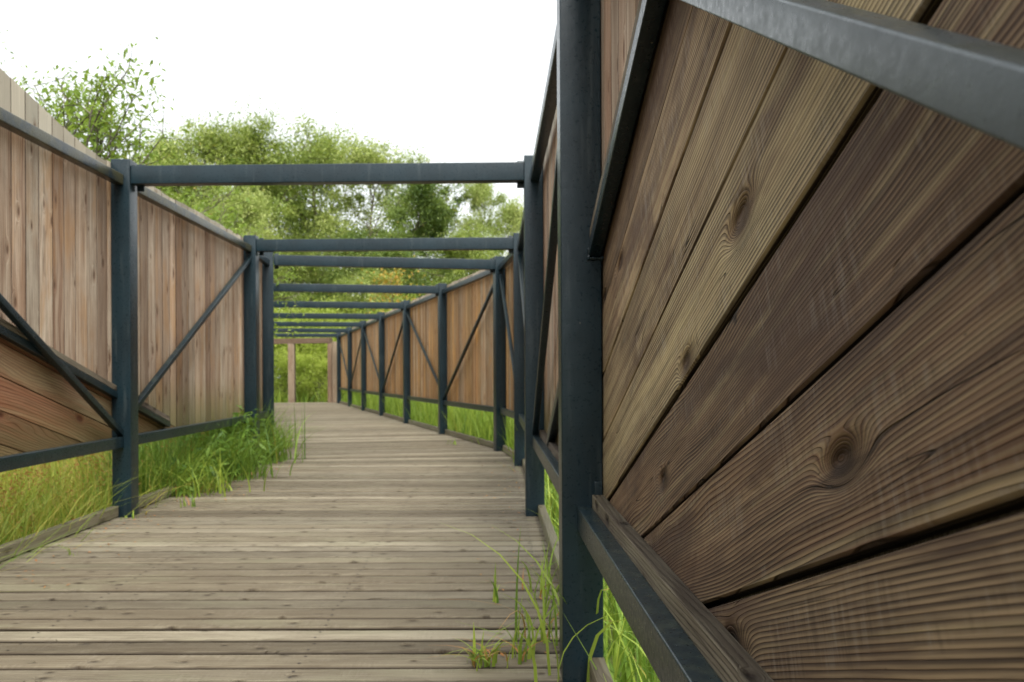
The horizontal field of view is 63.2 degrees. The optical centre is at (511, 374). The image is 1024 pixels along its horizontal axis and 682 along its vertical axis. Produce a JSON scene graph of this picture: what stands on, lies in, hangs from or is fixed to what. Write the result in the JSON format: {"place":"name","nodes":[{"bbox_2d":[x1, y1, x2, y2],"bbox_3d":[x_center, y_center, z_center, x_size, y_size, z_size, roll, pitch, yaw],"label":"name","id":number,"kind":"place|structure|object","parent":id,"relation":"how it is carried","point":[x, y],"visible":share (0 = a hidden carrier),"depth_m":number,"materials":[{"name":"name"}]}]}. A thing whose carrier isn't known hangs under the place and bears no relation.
{"place":"outdoors","nodes":[
{"label":"outdoors","id":0,"kind":"place"},
{"bbox_2d":[0,24,38,95],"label":"willow tree","id":1,"kind":"object","parent":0,"point":[12,63],"visible":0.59,"depth_m":28.16,"materials":[{"name":"green plant"}]},
{"bbox_2d":[0,0,556,368],"label":"sky","id":2,"kind":"structure","parent":0,"point":[467,79],"materials":[{"name":"white"}]},
{"bbox_2d":[0,384,657,681],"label":"ground","id":3,"kind":"structure","parent":0,"point":[609,643],"depth_m":4.43,"materials":[{"name":"green plant"}]},
{"bbox_2d":[4,61,175,475],"bbox_3d":[-4.909,-0.819,8.015,2.987,4.404,2.765,0,0,0],"label":"sapling","id":4,"kind":"object","parent":3,"relation":"on","point":[84,99],"visible":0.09,"depth_m":8.06,"materials":[{"name":"green plant"}]},
{"bbox_2d":[0,68,259,517],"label":"screen fence","id":5,"kind":"object","parent":3,"relation":"on","point":[129,318],"visible":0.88,"depth_m":5.46,"materials":[{"name":"blue paint"}]},
{"bbox_2d":[0,424,272,591],"bbox_3d":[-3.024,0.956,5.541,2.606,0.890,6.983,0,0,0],"label":"tall grass","id":6,"kind":"structure","parent":3,"relation":"on","point":[2,541],"depth_m":5.39,"materials":[{"name":"green plant"}]},
{"bbox_2d":[0,432,215,534],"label":"seed heads","id":7,"kind":"object","parent":6,"relation":"on","point":[41,473],"visible":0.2,"depth_m":5.47,"materials":[{"name":"green plant"}]},
{"bbox_2d":[15,37,260,471],"bbox_3d":[-4.192,-0.956,8.067,3.315,4.672,3.137,0,0,20],"label":"sapling","id":8,"kind":"object","parent":3,"relation":"on","point":[103,130],"visible":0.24,"depth_m":7.70,"materials":[{"name":"green plant"}]},
{"bbox_2d":[56,412,311,503],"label":"tall grass","id":9,"kind":"structure","parent":3,"relation":"on","point":[156,453],"depth_m":6.79,"materials":[{"name":"green plant"}]},
{"bbox_2d":[128,153,241,448],"bbox_3d":[-4.020,-0.500,9.006,2.387,3.757,2.271,0,0,0],"label":"sapling","id":10,"kind":"object","parent":3,"relation":"on","point":[210,197],"visible":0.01,"depth_m":9.12,"materials":[{"name":"green plant"}]},
{"bbox_2d":[107,129,283,297],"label":"willow tree","id":11,"kind":"object","parent":3,"relation":"on","point":[177,161],"visible":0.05,"depth_m":41.02,"materials":[{"name":"green plant"}]},
{"bbox_2d":[139,404,273,496],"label":"leafy weeds","id":12,"kind":"object","parent":3,"relation":"on","point":[224,448],"visible":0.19,"depth_m":7.38,"materials":[{"name":"green plant"}]},
{"bbox_2d":[137,108,283,297],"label":"birch tree","id":13,"kind":"object","parent":3,"relation":"on","point":[207,138],"visible":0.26,"depth_m":43.23,"materials":[{"name":"green plant"}]},
{"bbox_2d":[192,186,305,337],"bbox_3d":[-5.727,-1.043,15.416,3.859,4.858,3.276,0,0,0],"label":"sapling","id":14,"kind":"object","parent":3,"relation":"on","point":[233,220],"visible":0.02,"depth_m":15.32,"materials":[{"name":"green plant"}]},
{"bbox_2d":[191,185,315,310],"bbox_3d":[-12.211,-3.757,37.762,6.852,10.354,6.235,0,0,27],"label":"birch tree","id":15,"kind":"object","parent":3,"relation":"on","point":[248,215],"visible":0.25,"depth_m":37.37,"materials":[{"name":"green plant"}]},
{"bbox_2d":[210,213,314,361],"bbox_3d":[-4.372,-0.514,12.405,2.927,3.786,2.458,0,0,-22],"label":"sapling","id":16,"kind":"object","parent":3,"relation":"on","point":[275,278],"visible":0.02,"depth_m":12.98,"materials":[{"name":"green plant"}]},
{"bbox_2d":[184,89,348,311],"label":"willow tree","id":17,"kind":"object","parent":3,"relation":"on","point":[264,124],"visible":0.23,"depth_m":45.10,"materials":[{"name":"green plant"}]},
{"bbox_2d":[259,252,273,445],"bbox_3d":[-5.555,0.030,18.121,0.342,2.905,19.813,0,0,-17],"label":"screen fence","id":18,"kind":"object","parent":3,"relation":"on","point":[266,330],"visible":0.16,"depth_m":9.64,"materials":[{"name":"black metal"}]},
{"bbox_2d":[274,308,310,394],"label":"leafy shrub","id":19,"kind":"object","parent":3,"relation":"on","point":[284,326],"visible":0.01,"depth_m":33.58,"materials":[{"name":"green plant"}]},
{"bbox_2d":[274,345,327,402],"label":"leafy shrub","id":20,"kind":"object","parent":3,"relation":"on","point":[283,362],"visible":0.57,"depth_m":31.30,"materials":[{"name":"green plant"}]},
{"bbox_2d":[274,319,333,402],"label":"leafy shrub","id":21,"kind":"object","parent":3,"relation":"on","point":[279,346],"visible":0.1,"depth_m":32.39,"materials":[{"name":"green plant"}]},
{"bbox_2d":[274,338,336,402],"bbox_3d":[-7.702,0.057,29.398,3.889,2.670,0.442,0,0,20],"label":"timber frame","id":22,"kind":"object","parent":3,"relation":"on","point":[331,365],"visible":0.46,"depth_m":29.10,"materials":[{"name":"brown wood"}]},
{"bbox_2d":[235,133,382,379],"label":"alder tree","id":23,"kind":"object","parent":3,"relation":"on","point":[281,186],"visible":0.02,"depth_m":56.46,"materials":[{"name":"green plant"}]},
{"bbox_2d":[274,296,347,395],"bbox_3d":[-8.984,-1.102,35.322,7.147,5.016,7.574,0,0,27],"label":"leafy shrub","id":24,"kind":"object","parent":3,"relation":"on","point":[286,309],"visible":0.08,"depth_m":34.33,"materials":[{"name":"green plant"}]},
{"bbox_2d":[278,348,344,401],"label":"leafy shrub","id":25,"kind":"object","parent":3,"relation":"on","point":[323,366],"visible":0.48,"depth_m":31.55,"materials":[{"name":"green plant"}]},
{"bbox_2d":[273,232,360,376],"bbox_3d":[-10.046,-2.546,37.785,7.412,7.907,6.300,0,0,-3],"label":"willow tree","id":26,"kind":"object","parent":3,"relation":"on","point":[310,273],"visible":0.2,"depth_m":37.51,"materials":[{"name":"green plant"}]},
{"bbox_2d":[274,319,359,400],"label":"leafy shrub","id":27,"kind":"object","parent":3,"relation":"on","point":[319,347],"visible":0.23,"depth_m":32.73,"materials":[{"name":"green plant"}]},
{"bbox_2d":[246,109,389,385],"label":"willow tree","id":28,"kind":"object","parent":3,"relation":"on","point":[331,195],"visible":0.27,"depth_m":48.55,"materials":[{"name":"green plant"}]},
{"bbox_2d":[277,300,361,393],"bbox_3d":[-7.674,-0.957,35.750,7.115,4.711,6.713,0,0,-9],"label":"leafy shrub","id":29,"kind":"object","parent":3,"relation":"on","point":[329,320],"visible":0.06,"depth_m":34.31,"materials":[{"name":"green plant"}]},
{"bbox_2d":[274,384,386,405],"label":"meadow grass","id":30,"kind":"structure","parent":3,"relation":"on","point":[345,397],"depth_m":30.92,"materials":[{"name":"green plant"}]},
{"bbox_2d":[285,223,389,391],"bbox_3d":[-8.165,-3.003,40.147,7.575,8.809,6.987,0,0,34],"label":"alder tree","id":31,"kind":"object","parent":3,"relation":"on","point":[356,235],"visible":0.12,"depth_m":39.66,"materials":[{"name":"green plant"}]},
{"bbox_2d":[299,294,415,394],"bbox_3d":[-6.508,-1.349,37.990,8.287,5.488,7.820,0,0,45],"label":"leafy shrub","id":32,"kind":"object","parent":3,"relation":"on","point":[351,310],"visible":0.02,"depth_m":36.97,"materials":[{"name":"green plant"}]},
{"bbox_2d":[300,273,417,394],"bbox_3d":[-5.229,-1.510,37.341,8.755,5.798,8.262,0,0,-18],"label":"leafy shrub","id":33,"kind":"object","parent":3,"relation":"on","point":[364,309],"visible":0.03,"depth_m":36.16,"materials":[{"name":"green plant"}]},
{"bbox_2d":[322,268,415,328],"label":"birch tree","id":34,"kind":"object","parent":3,"relation":"on","point":[366,281],"visible":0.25,"depth_m":36.40,"materials":[{"name":"green plant"}]},
{"bbox_2d":[337,294,408,321],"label":"leafy shrub","id":35,"kind":"object","parent":3,"relation":"on","point":[366,320],"depth_m":34.46,"materials":[{"name":"green plant"}]},
{"bbox_2d":[290,124,465,300],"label":"birch tree","id":36,"kind":"object","parent":3,"relation":"on","point":[366,155],"visible":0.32,"depth_m":47.00,"materials":[{"name":"green plant"}]},
{"bbox_2d":[352,255,437,313],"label":"autumn bush","id":37,"kind":"object","parent":3,"relation":"on","point":[390,283],"visible":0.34,"depth_m":30.87,"materials":[{"name":"green plant"}]},
{"bbox_2d":[339,233,460,309],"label":"alder tree","id":38,"kind":"object","parent":3,"relation":"on","point":[394,254],"visible":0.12,"depth_m":38.12,"materials":[{"name":"green plant"}]},
{"bbox_2d":[356,151,475,301],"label":"alder tree","id":39,"kind":"object","parent":3,"relation":"on","point":[423,198],"visible":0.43,"depth_m":43.99,"materials":[{"name":"green plant"}]},
{"bbox_2d":[337,253,513,450],"bbox_3d":[-2.739,0.016,18.368,0.382,2.905,20.429,0,0,-17],"label":"screen fence","id":40,"kind":"object","parent":3,"relation":"on","point":[452,344],"visible":0.84,"depth_m":13.13,"materials":[{"name":"blue paint"}]},
{"bbox_2d":[274,333,336,337],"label":"cross beam","id":41,"kind":"structure","parent":40,"relation":"attached to","point":[304,335],"depth_m":27.78,"materials":[{"name":"grey metal"}]},
{"bbox_2d":[274,328,347,333],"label":"cross beam","id":42,"kind":"structure","parent":40,"relation":"attached to","point":[321,330],"depth_m":24.84,"materials":[{"name":"grey metal"}]},
{"bbox_2d":[274,321,360,327],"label":"cross beam","id":43,"kind":"structure","parent":40,"relation":"attached to","point":[326,324],"depth_m":21.84,"materials":[{"name":"grey metal"}]},
{"bbox_2d":[274,313,378,320],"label":"cross beam","id":44,"kind":"structure","parent":40,"relation":"attached to","point":[330,316],"depth_m":18.84,"materials":[{"name":"grey metal"}]},
{"bbox_2d":[274,301,403,310],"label":"cross beam","id":45,"kind":"structure","parent":40,"relation":"attached to","point":[357,305],"depth_m":15.88,"materials":[{"name":"grey metal"}]},
{"bbox_2d":[273,283,438,295],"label":"cross beam","id":46,"kind":"structure","parent":40,"relation":"attached to","point":[351,288],"depth_m":12.90,"materials":[{"name":"black metal"}]},
{"bbox_2d":[274,253,494,272],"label":"cross beam","id":47,"kind":"structure","parent":40,"relation":"attached to","point":[377,262],"depth_m":9.91,"materials":[{"name":"black metal"}]},
{"bbox_2d":[354,213,506,285],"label":"willow tree","id":48,"kind":"object","parent":3,"relation":"on","point":[469,254],"visible":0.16,"depth_m":40.32,"materials":[{"name":"green plant"}]},
{"bbox_2d":[391,191,499,283],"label":"alder tree","id":49,"kind":"object","parent":3,"relation":"on","point":[449,221],"visible":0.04,"depth_m":51.94,"materials":[{"name":"green plant"}]},
{"bbox_2d":[349,392,556,503],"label":"tall grass","id":50,"kind":"structure","parent":3,"relation":"on","point":[476,423],"depth_m":14.23,"materials":[{"name":"green plant"}]},
{"bbox_2d":[444,183,523,271],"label":"birch tree","id":51,"kind":"object","parent":3,"relation":"on","point":[480,195],"visible":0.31,"depth_m":45.34,"materials":[{"name":"green plant"}]},
{"bbox_2d":[447,189,523,273],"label":"birch tree","id":52,"kind":"object","parent":3,"relation":"on","point":[512,210],"visible":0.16,"depth_m":49.32,"materials":[{"name":"green plant"}]},
{"bbox_2d":[460,464,659,681],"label":"tall grass","id":53,"kind":"structure","parent":3,"relation":"on","point":[618,647],"depth_m":3.53,"materials":[{"name":"green plant"}]},
{"bbox_2d":[513,0,1023,681],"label":"screen fence","id":54,"kind":"object","parent":3,"relation":"on","point":[769,324],"visible":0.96,"depth_m":0.96,"materials":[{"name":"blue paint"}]},
{"bbox_2d":[131,161,523,191],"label":"cross beam","id":55,"kind":"structure","parent":54,"relation":"attached to","point":[142,176],"depth_m":5.53,"materials":[{"name":"grey metal"}]},
{"bbox_2d":[256,236,512,255],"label":"cross beam","id":56,"kind":"structure","parent":54,"relation":"attached to","point":[263,245],"depth_m":8.55,"materials":[{"name":"grey metal"}]},
{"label":"boardwalk joists","id":57,"kind":"structure","parent":3,"relation":"on","visible":0},
{"bbox_2d":[0,402,561,681],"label":"boardwalk","id":58,"kind":"structure","parent":57,"relation":"on","point":[343,553],"depth_m":3.86,"materials":[{"name":"grey"}]},
{"bbox_2d":[120,510,148,519],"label":"grass tuft","id":59,"kind":"object","parent":58,"relation":"on","point":[133,514],"visible":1,"depth_m":5.50,"materials":[{"name":"green plant"}]},
{"bbox_2d":[170,488,195,506],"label":"grass tuft","id":60,"kind":"object","parent":58,"relation":"on","point":[193,503],"visible":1,"depth_m":5.96,"materials":[{"name":"green plant"}]},
{"bbox_2d":[90,448,277,499],"bbox_3d":[-2.560,0.768,6.678,1.685,0.460,1.147,0,0,0],"label":"weed clump","id":61,"kind":"object","parent":58,"relation":"on","point":[217,484],"visible":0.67,"depth_m":6.62,"materials":[{"name":"green plant"}]},
{"bbox_2d":[181,418,310,481],"bbox_3d":[-2.526,0.680,7.522,1.852,0.636,1.626,0,0,37],"label":"weed clump","id":62,"kind":"object","parent":58,"relation":"on","point":[250,464],"visible":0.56,"depth_m":7.57,"materials":[{"name":"green plant"}]},
{"bbox_2d":[19,465,548,661],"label":"leaf litter","id":63,"kind":"object","parent":58,"relation":"on","point":[502,654],"visible":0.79,"depth_m":4.77,"materials":[{"name":"plant"}]},
{"bbox_2d":[262,417,315,448],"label":"weed clump","id":64,"kind":"object","parent":58,"relation":"on","point":[278,429],"visible":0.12,"depth_m":10.75,"materials":[{"name":"green plant"}]},
{"bbox_2d":[234,396,345,464],"bbox_3d":[-2.674,0.589,9.243,2.274,0.819,2.244,0,0,0],"label":"weed clump","id":65,"kind":"object","parent":58,"relation":"on","point":[280,457],"visible":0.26,"depth_m":9.05,"materials":[{"name":"green plant"}]},
{"bbox_2d":[0,401,612,681],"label":"kerb","id":66,"kind":"structure","parent":58,"relation":"on","point":[550,535],"depth_m":4.85,"materials":[{"name":"brown wood"}]},
{"bbox_2d":[434,614,530,670],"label":"grass tuft","id":67,"kind":"object","parent":58,"relation":"on","point":[475,657],"visible":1,"depth_m":2.67,"materials":[{"name":"green plant"}]},
{"bbox_2d":[489,562,499,602],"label":"grass tuft","id":68,"kind":"object","parent":58,"relation":"on","point":[495,595],"visible":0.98,"depth_m":3.42,"materials":[{"name":"green plant"}]},
{"bbox_2d":[486,601,559,667],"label":"grass tuft","id":69,"kind":"object","parent":58,"relation":"on","point":[521,657],"visible":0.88,"depth_m":2.73,"materials":[{"name":"green plant"}]},
{"bbox_2d":[500,536,558,597],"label":"grass tuft","id":70,"kind":"object","parent":58,"relation":"on","point":[547,583],"visible":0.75,"depth_m":3.55,"materials":[{"name":"green plant"}]},
{"bbox_2d":[459,528,606,645],"bbox_3d":[0.066,0.735,2.893,0.682,0.402,0.809,0,0,30],"label":"grass tuft","id":71,"kind":"object","parent":58,"relation":"on","point":[545,608],"visible":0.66,"depth_m":2.92,"materials":[{"name":"green plant"}]},
{"bbox_2d":[442,523,629,681],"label":"grass tuft","id":72,"kind":"object","parent":58,"relation":"on","point":[546,640],"visible":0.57,"depth_m":2.55,"materials":[{"name":"green plant"}]}
]}

